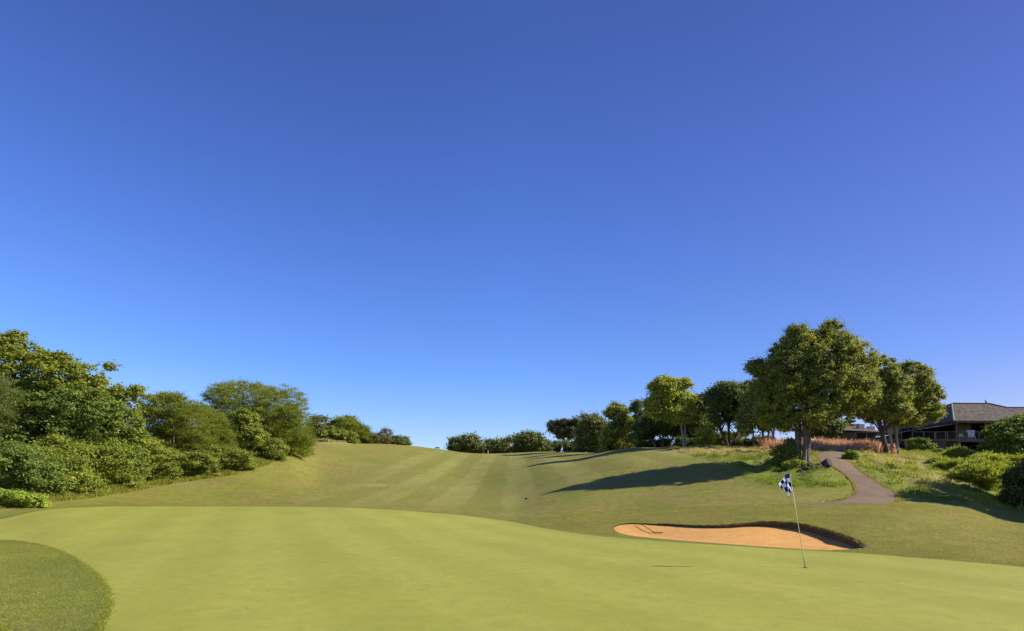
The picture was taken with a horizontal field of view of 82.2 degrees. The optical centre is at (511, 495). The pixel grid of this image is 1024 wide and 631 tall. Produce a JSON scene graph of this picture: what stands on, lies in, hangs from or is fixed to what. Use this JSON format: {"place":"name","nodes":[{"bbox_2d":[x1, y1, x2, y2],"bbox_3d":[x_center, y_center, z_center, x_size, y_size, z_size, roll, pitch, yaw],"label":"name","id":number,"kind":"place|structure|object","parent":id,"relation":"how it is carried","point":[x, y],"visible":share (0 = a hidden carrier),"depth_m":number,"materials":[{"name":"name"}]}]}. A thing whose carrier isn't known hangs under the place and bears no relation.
{"place":"outdoors","nodes":[
{"label":"outdoors","id":0,"kind":"place"},
{"bbox_2d":[0,541,106,630],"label":"fringe grass","id":1,"kind":"structure","parent":0,"point":[31,562],"depth_m":10.48,"materials":[{"name":"green plant"}]},
{"bbox_2d":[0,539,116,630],"bbox_3d":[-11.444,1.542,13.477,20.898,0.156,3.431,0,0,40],"label":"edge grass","id":2,"kind":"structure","parent":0,"point":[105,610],"depth_m":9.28,"materials":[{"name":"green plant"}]},
{"bbox_2d":[309,437,373,443],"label":"pale crest grass","id":3,"kind":"structure","parent":0,"point":[328,439],"depth_m":109.59,"materials":[{"name":"green plant"}]},
{"bbox_2d":[0,442,1023,630],"bbox_3d":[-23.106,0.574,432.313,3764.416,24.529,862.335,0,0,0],"label":"ground","id":4,"kind":"structure","parent":0,"point":[503,486],"depth_m":41.04,"materials":[{"name":"green plant"}]},
{"bbox_2d":[0,373,38,444],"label":"fine leaved tree","id":5,"kind":"object","parent":4,"relation":"on","point":[6,409],"visible":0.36,"depth_m":41.85,"materials":[{"name":"green plant"}]},
{"bbox_2d":[0,488,51,507],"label":"ground cover plant","id":6,"kind":"object","parent":4,"relation":"on","point":[11,497],"visible":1,"depth_m":31.36,"materials":[{"name":"green plant"}]},
{"bbox_2d":[0,329,75,413],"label":"broadleaf tree","id":7,"kind":"object","parent":4,"relation":"on","point":[26,355],"visible":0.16,"depth_m":46.19,"materials":[{"name":"green plant"}]},
{"bbox_2d":[0,429,78,495],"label":"bush","id":8,"kind":"object","parent":4,"relation":"on","point":[21,466],"visible":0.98,"depth_m":35.02,"materials":[{"name":"green plant"}]},
{"bbox_2d":[21,430,112,494],"bbox_3d":[-29.728,-1.936,38.586,5.325,4.816,5.088,0,0,0],"label":"bush","id":9,"kind":"object","parent":4,"relation":"on","point":[74,458],"visible":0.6,"depth_m":38.39,"materials":[{"name":"green plant"}]},
{"bbox_2d":[0,384,156,486],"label":"bush","id":10,"kind":"object","parent":4,"relation":"on","point":[99,412],"visible":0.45,"depth_m":42.60,"materials":[{"name":"green plant"}]},
{"bbox_2d":[25,348,154,480],"bbox_3d":[-33.233,-6.269,46.533,8.466,10.654,7.138,0,0,-31],"label":"broadleaf tree","id":11,"kind":"object","parent":4,"relation":"on","point":[63,362],"visible":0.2,"depth_m":45.48,"materials":[{"name":"green plant"}]},
{"bbox_2d":[63,435,147,487],"bbox_3d":[-29.875,-2.306,42.999,6.052,4.346,4.806,0,0,0],"label":"bush","id":12,"kind":"object","parent":4,"relation":"on","point":[109,460],"visible":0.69,"depth_m":42.37,"materials":[{"name":"green plant"}]},
{"bbox_2d":[0,454,284,508],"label":"margin grass","id":13,"kind":"structure","parent":4,"relation":"on","point":[112,490],"depth_m":44.05,"materials":[{"name":"green plant"}]},
{"bbox_2d":[143,434,184,480],"bbox_3d":[-30.068,-3.046,48.491,5.494,4.424,4.520,0,0,22],"label":"bush","id":14,"kind":"object","parent":4,"relation":"on","point":[158,453],"visible":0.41,"depth_m":48.29,"materials":[{"name":"green plant"}]},
{"bbox_2d":[130,388,221,467],"bbox_3d":[-31.275,-5.873,54.078,8.827,8.084,6.203,0,0,0],"label":"acacia tree","id":15,"kind":"object","parent":4,"relation":"on","point":[172,428],"visible":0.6,"depth_m":53.62,"materials":[{"name":"green plant"}]},
{"bbox_2d":[164,449,223,475],"bbox_3d":[-28.213,-2.683,51.610,5.770,2.843,4.113,0,0,0],"label":"bush","id":16,"kind":"object","parent":4,"relation":"on","point":[192,463],"visible":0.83,"depth_m":51.02,"materials":[{"name":"green plant"}]},
{"bbox_2d":[187,404,242,457],"bbox_3d":[-30.925,-5.981,58.064,8.774,6.678,6.605,0,0,0],"label":"acacia tree","id":17,"kind":"object","parent":4,"relation":"on","point":[220,431],"visible":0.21,"depth_m":57.83,"materials":[{"name":"green plant"}]},
{"bbox_2d":[199,442,261,470],"bbox_3d":[-26.811,-3.567,55.552,5.604,2.958,4.156,0,0,0],"label":"bush","id":18,"kind":"object","parent":4,"relation":"on","point":[233,459],"visible":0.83,"depth_m":54.89,"materials":[{"name":"green plant"}]},
{"bbox_2d":[227,405,270,450],"bbox_3d":[-28.763,-6.677,63.046,5.688,6.006,3.912,0,0,0],"label":"sapling","id":19,"kind":"object","parent":4,"relation":"on","point":[246,422],"visible":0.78,"depth_m":62.22,"materials":[{"name":"green plant"}]},
{"bbox_2d":[199,378,319,458],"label":"acacia tree","id":20,"kind":"object","parent":4,"relation":"on","point":[276,425],"visible":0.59,"depth_m":70.86,"materials":[{"name":"green plant"}]},
{"bbox_2d":[245,437,292,461],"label":"bush","id":21,"kind":"object","parent":4,"relation":"on","point":[265,450],"visible":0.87,"depth_m":64.44,"materials":[{"name":"green plant"}]},
{"bbox_2d":[304,413,335,438],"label":"shrub","id":22,"kind":"object","parent":4,"relation":"on","point":[316,420],"visible":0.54,"depth_m":110.99,"materials":[{"name":"green plant"}]},
{"bbox_2d":[318,426,360,443],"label":"shrub","id":23,"kind":"object","parent":4,"relation":"on","point":[345,434],"visible":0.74,"depth_m":111.24,"materials":[{"name":"green plant"}]},
{"bbox_2d":[323,413,372,442],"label":"acacia tree","id":24,"kind":"object","parent":4,"relation":"on","point":[350,422],"visible":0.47,"depth_m":118.63,"materials":[{"name":"green plant"}]},
{"bbox_2d":[359,431,381,443],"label":"shrub","id":25,"kind":"object","parent":4,"relation":"on","point":[375,438],"visible":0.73,"depth_m":121.26,"materials":[{"name":"green plant"}]},
{"bbox_2d":[371,425,394,443],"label":"shrub","id":26,"kind":"object","parent":4,"relation":"on","point":[383,438],"visible":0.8,"depth_m":123.96,"materials":[{"name":"green plant"}]},
{"bbox_2d":[386,435,412,445],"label":"shrub","id":27,"kind":"object","parent":4,"relation":"on","point":[405,440],"visible":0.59,"depth_m":130.85,"materials":[{"name":"green plant"}]},
{"bbox_2d":[444,432,489,453],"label":"bush","id":28,"kind":"object","parent":4,"relation":"on","point":[470,443],"visible":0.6,"depth_m":183.53,"materials":[{"name":"green plant"}]},
{"bbox_2d":[484,432,514,453],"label":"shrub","id":29,"kind":"object","parent":4,"relation":"on","point":[498,445],"visible":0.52,"depth_m":185.97,"materials":[{"name":"green plant"}]},
{"bbox_2d":[0,506,1023,630],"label":"putting green","id":30,"kind":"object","parent":4,"relation":"on","point":[214,568],"visible":1,"depth_m":11.34,"materials":[{"name":"green plant"}]},
{"bbox_2d":[779,473,805,566],"bbox_3d":[6.319,0.610,13.165,0.594,2.252,0.153,0,0,9],"label":"flagstick","id":31,"kind":"object","parent":30,"relation":"on","point":[785,484],"visible":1,"depth_m":13.18,"materials":[{"name":"grey metal"}]},
{"bbox_2d":[510,429,553,452],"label":"bush","id":32,"kind":"object","parent":4,"relation":"on","point":[528,441],"visible":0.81,"depth_m":172.91,"materials":[{"name":"green plant"}]},
{"bbox_2d":[544,415,580,451],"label":"umbrella tree","id":33,"kind":"object","parent":4,"relation":"on","point":[563,428],"visible":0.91,"depth_m":133.66,"materials":[{"name":"green plant"}]},
{"bbox_2d":[550,439,576,452],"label":"bush","id":34,"kind":"object","parent":4,"relation":"on","point":[559,445],"visible":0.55,"depth_m":127.43,"materials":[{"name":"green plant"}]},
{"bbox_2d":[572,411,610,452],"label":"dark tree","id":35,"kind":"object","parent":4,"relation":"on","point":[587,433],"visible":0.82,"depth_m":111.02,"materials":[{"name":"green plant"}]},
{"bbox_2d":[597,400,634,452],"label":"green tree","id":36,"kind":"object","parent":4,"relation":"on","point":[615,431],"visible":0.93,"depth_m":97.38,"materials":[{"name":"green plant"}]},
{"bbox_2d":[623,397,645,447],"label":"thin tree","id":37,"kind":"object","parent":4,"relation":"on","point":[635,408],"visible":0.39,"depth_m":94.43,"materials":[{"name":"green plant"}]},
{"bbox_2d":[633,437,674,447],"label":"bush","id":38,"kind":"object","parent":4,"relation":"on","point":[658,443],"visible":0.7,"depth_m":87.36,"materials":[{"name":"green plant"}]},
{"bbox_2d":[629,413,687,447],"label":"dark tree","id":39,"kind":"object","parent":4,"relation":"on","point":[646,429],"visible":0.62,"depth_m":84.98,"materials":[{"name":"green plant"}]},
{"bbox_2d":[640,373,700,445],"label":"pale trunk tree","id":40,"kind":"object","parent":4,"relation":"on","point":[670,400],"visible":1,"depth_m":76.79,"materials":[{"name":"green plant"}]},
{"bbox_2d":[670,435,699,446],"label":"bush","id":41,"kind":"object","parent":4,"relation":"on","point":[678,441],"visible":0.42,"depth_m":79.62,"materials":[{"name":"green plant"}]},
{"bbox_2d":[675,386,720,437],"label":"dark tree","id":42,"kind":"object","parent":4,"relation":"on","point":[701,421],"visible":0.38,"depth_m":81.09,"materials":[{"name":"green plant"}]},
{"bbox_2d":[692,423,719,445],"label":"bush","id":43,"kind":"object","parent":4,"relation":"on","point":[706,435],"visible":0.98,"depth_m":75.74,"materials":[{"name":"green plant"}]},
{"bbox_2d":[700,378,752,446],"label":"forked tree","id":44,"kind":"object","parent":4,"relation":"on","point":[721,397],"visible":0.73,"depth_m":74.90,"materials":[{"name":"green plant"}]},
{"bbox_2d":[714,436,739,445],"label":"bush","id":45,"kind":"object","parent":4,"relation":"on","point":[721,441],"visible":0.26,"depth_m":77.89,"materials":[{"name":"green plant"}]},
{"bbox_2d":[717,428,743,437],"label":"bush","id":46,"kind":"object","parent":4,"relation":"on","point":[732,434],"visible":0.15,"depth_m":81.28,"materials":[{"name":"green plant"}]},
{"bbox_2d":[614,524,855,549],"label":"bunker sand","id":47,"kind":"structure","parent":4,"relation":"on","point":[770,537],"depth_m":22.89,"materials":[{"name":"beige sand"}]},
{"bbox_2d":[731,434,775,445],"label":"bush","id":48,"kind":"object","parent":4,"relation":"on","point":[742,441],"visible":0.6,"depth_m":75.53,"materials":[{"name":"green plant"}]},
{"bbox_2d":[663,444,848,487],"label":"long grass","id":49,"kind":"structure","parent":4,"relation":"on","point":[755,448],"depth_m":50.17,"materials":[{"name":"green plant"}]},
{"bbox_2d":[730,385,787,445],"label":"dark tree","id":50,"kind":"object","parent":4,"relation":"on","point":[746,424],"visible":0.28,"depth_m":69.52,"materials":[{"name":"green plant"}]},
{"bbox_2d":[658,521,867,548],"bbox_3d":[7.974,1.418,23.114,6.442,0.741,11.576,0,0,-44],"label":"bunker lip","id":51,"kind":"object","parent":4,"relation":"on","point":[830,535],"visible":0.65,"depth_m":23.95,"materials":[{"name":"green plant"}]},
{"bbox_2d":[759,437,804,466],"bbox_3d":[21.117,-3.292,45.550,3.244,2.803,2.598,0,0,0],"label":"bush","id":52,"kind":"object","parent":4,"relation":"on","point":[786,449],"visible":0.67,"depth_m":45.07,"materials":[{"name":"green plant"}]},
{"bbox_2d":[779,458,807,469],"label":"bush","id":53,"kind":"object","parent":4,"relation":"on","point":[789,464],"visible":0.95,"depth_m":43.31,"materials":[{"name":"green plant"}]},
{"bbox_2d":[741,316,883,461],"bbox_3d":[22.953,-7.878,45.002,9.391,11.751,8.972,0,0,-32],"label":"tree","id":54,"kind":"object","parent":4,"relation":"on","point":[802,377],"visible":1,"depth_m":43.51,"materials":[{"name":"green plant"}]},
{"bbox_2d":[801,416,849,439],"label":"dark tree","id":55,"kind":"object","parent":4,"relation":"on","point":[834,429],"visible":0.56,"depth_m":82.73,"materials":[{"name":"green plant"}]},
{"bbox_2d":[755,436,897,453],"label":"pink plume grass","id":56,"kind":"structure","parent":4,"relation":"on","point":[842,445],"depth_m":62.29,"materials":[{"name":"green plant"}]},
{"bbox_2d":[821,459,832,467],"bbox_3d":[22.863,-2.326,42.646,0.791,0.760,0.715,0,0,-32],"label":"rock","id":57,"kind":"object","parent":4,"relation":"on","point":[827,463],"visible":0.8,"depth_m":42.39,"materials":[{"name":"grey stone"}]},
{"bbox_2d":[820,461,854,501],"bbox_3d":[20.863,-1.173,37.685,1.885,3.048,16.856,0,0,28],"label":"path edging","id":58,"kind":"object","parent":4,"relation":"on","point":[847,477],"visible":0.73,"depth_m":38.41,"materials":[{"name":"green plant"}]},
{"bbox_2d":[841,449,859,459],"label":"shrub","id":59,"kind":"object","parent":4,"relation":"on","point":[851,455],"visible":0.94,"depth_m":47.94,"materials":[{"name":"green plant"}]},
{"bbox_2d":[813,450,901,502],"bbox_3d":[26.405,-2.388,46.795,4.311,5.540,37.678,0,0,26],"label":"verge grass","id":60,"kind":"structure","parent":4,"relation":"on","point":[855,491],"depth_m":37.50,"materials":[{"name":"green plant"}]},
{"bbox_2d":[832,424,884,438],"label":"pavilion","id":61,"kind":"structure","parent":4,"relation":"on","point":[858,431],"depth_m":84.55,"materials":[{"name":"grey"}]},
{"bbox_2d":[853,354,921,453],"bbox_3d":[36.673,-9.022,59.025,7.639,10.515,5.783,0,0,0],"label":"round tree","id":62,"kind":"object","parent":4,"relation":"on","point":[894,405],"visible":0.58,"depth_m":57.59,"materials":[{"name":"green plant"}]},
{"bbox_2d":[884,462,898,468],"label":"shrub","id":63,"kind":"object","parent":4,"relation":"on","point":[891,464],"visible":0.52,"depth_m":45.85,"materials":[{"name":"green plant"}]},
{"bbox_2d":[829,432,958,449],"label":"terrace","id":64,"kind":"structure","parent":4,"relation":"on","point":[944,443],"depth_m":79.70,"materials":[{"name":"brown wood"}]},
{"bbox_2d":[886,359,949,453],"bbox_3d":[42.169,-9.242,62.033,7.249,10.399,5.323,0,0,0],"label":"round tree","id":65,"kind":"object","parent":4,"relation":"on","point":[929,391],"visible":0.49,"depth_m":60.65,"materials":[{"name":"green plant"}]},
{"bbox_2d":[903,436,937,450],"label":"shrub","id":66,"kind":"object","parent":4,"relation":"on","point":[917,443],"visible":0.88,"depth_m":71.35,"materials":[{"name":"green plant"}]},
{"bbox_2d":[850,448,1023,510],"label":"bank grass","id":67,"kind":"structure","parent":4,"relation":"on","point":[867,455],"depth_m":41.43,"materials":[{"name":"green plant"}]},
{"bbox_2d":[929,448,944,453],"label":"shrub","id":68,"kind":"object","parent":4,"relation":"on","point":[937,450],"visible":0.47,"depth_m":69.41,"materials":[{"name":"green plant"}]},
{"bbox_2d":[923,454,951,463],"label":"shrub","id":69,"kind":"object","parent":4,"relation":"on","point":[934,458],"visible":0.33,"depth_m":51.81,"materials":[{"name":"green plant"}]},
{"bbox_2d":[876,400,1023,451],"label":"clubhouse","id":70,"kind":"structure","parent":4,"relation":"on","point":[957,420],"depth_m":87.56},
{"bbox_2d":[932,457,969,471],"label":"shrub","id":71,"kind":"object","parent":4,"relation":"on","point":[950,463],"visible":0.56,"depth_m":47.79,"materials":[{"name":"green plant"}]},
{"bbox_2d":[938,445,976,459],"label":"shrub","id":72,"kind":"object","parent":4,"relation":"on","point":[956,452],"visible":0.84,"depth_m":59.54,"materials":[{"name":"green plant"}]},
{"bbox_2d":[941,461,1004,490],"bbox_3d":[33.196,-1.363,42.024,4.448,2.380,3.400,0,0,0],"label":"shrub","id":73,"kind":"object","parent":4,"relation":"on","point":[979,474],"visible":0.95,"depth_m":41.37,"materials":[{"name":"green plant"}]},
{"bbox_2d":[964,455,1014,488],"bbox_3d":[35.790,-1.731,44.044,4.292,2.806,3.266,0,0,0],"label":"shrub","id":74,"kind":"object","parent":4,"relation":"on","point":[1004,466],"visible":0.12,"depth_m":43.74,"materials":[{"name":"green plant"}]},
{"bbox_2d":[966,450,1023,466],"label":"shrub","id":75,"kind":"object","parent":4,"relation":"on","point":[1009,458],"visible":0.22,"depth_m":51.31,"materials":[{"name":"green plant"}]},
{"bbox_2d":[972,413,1023,463],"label":"broadleaf tree","id":76,"kind":"object","parent":4,"relation":"on","point":[1005,434],"visible":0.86,"depth_m":57.08,"materials":[{"name":"green plant"}]},
{"bbox_2d":[993,456,1023,506],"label":"bush","id":77,"kind":"object","parent":4,"relation":"on","point":[1012,485],"visible":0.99,"depth_m":36.56,"materials":[{"name":"green plant"}]},
{"bbox_2d":[0,0,1023,451],"label":"sky","id":78,"kind":"structure","parent":0,"point":[428,221],"materials":[{"name":"blue"}]},
{"bbox_2d":[614,523,657,526],"bbox_3d":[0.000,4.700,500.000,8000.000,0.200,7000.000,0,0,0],"label":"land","id":79,"kind":"structure","parent":0,"point":[636,523],"depth_m":93.92,"materials":[{"name":"green plant"}]},
{"bbox_2d":[536,503,1023,565],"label":"coarse grass","id":80,"kind":"structure","parent":0,"point":[914,542],"depth_m":24.58,"materials":[{"name":"green plant"}]},
{"bbox_2d":[713,520,867,545],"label":"lip grass","id":81,"kind":"structure","parent":0,"point":[845,535],"depth_m":22.70,"materials":[{"name":"green plant"}]},
{"bbox_2d":[789,451,897,504],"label":"cart path","id":82,"kind":"structure","parent":0,"point":[870,491],"depth_m":36.18,"materials":[{"name":"grey concrete"}]},
{"bbox_2d":[844,414,856,425],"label":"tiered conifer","id":83,"kind":"object","parent":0,"point":[849,420],"visible":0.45,"depth_m":92.48,"materials":[{"name":"green plant"}]},
{"bbox_2d":[966,430,975,438],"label":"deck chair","id":84,"kind":"object","parent":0,"point":[971,435],"visible":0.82,"depth_m":86.11,"materials":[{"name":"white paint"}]}
]}

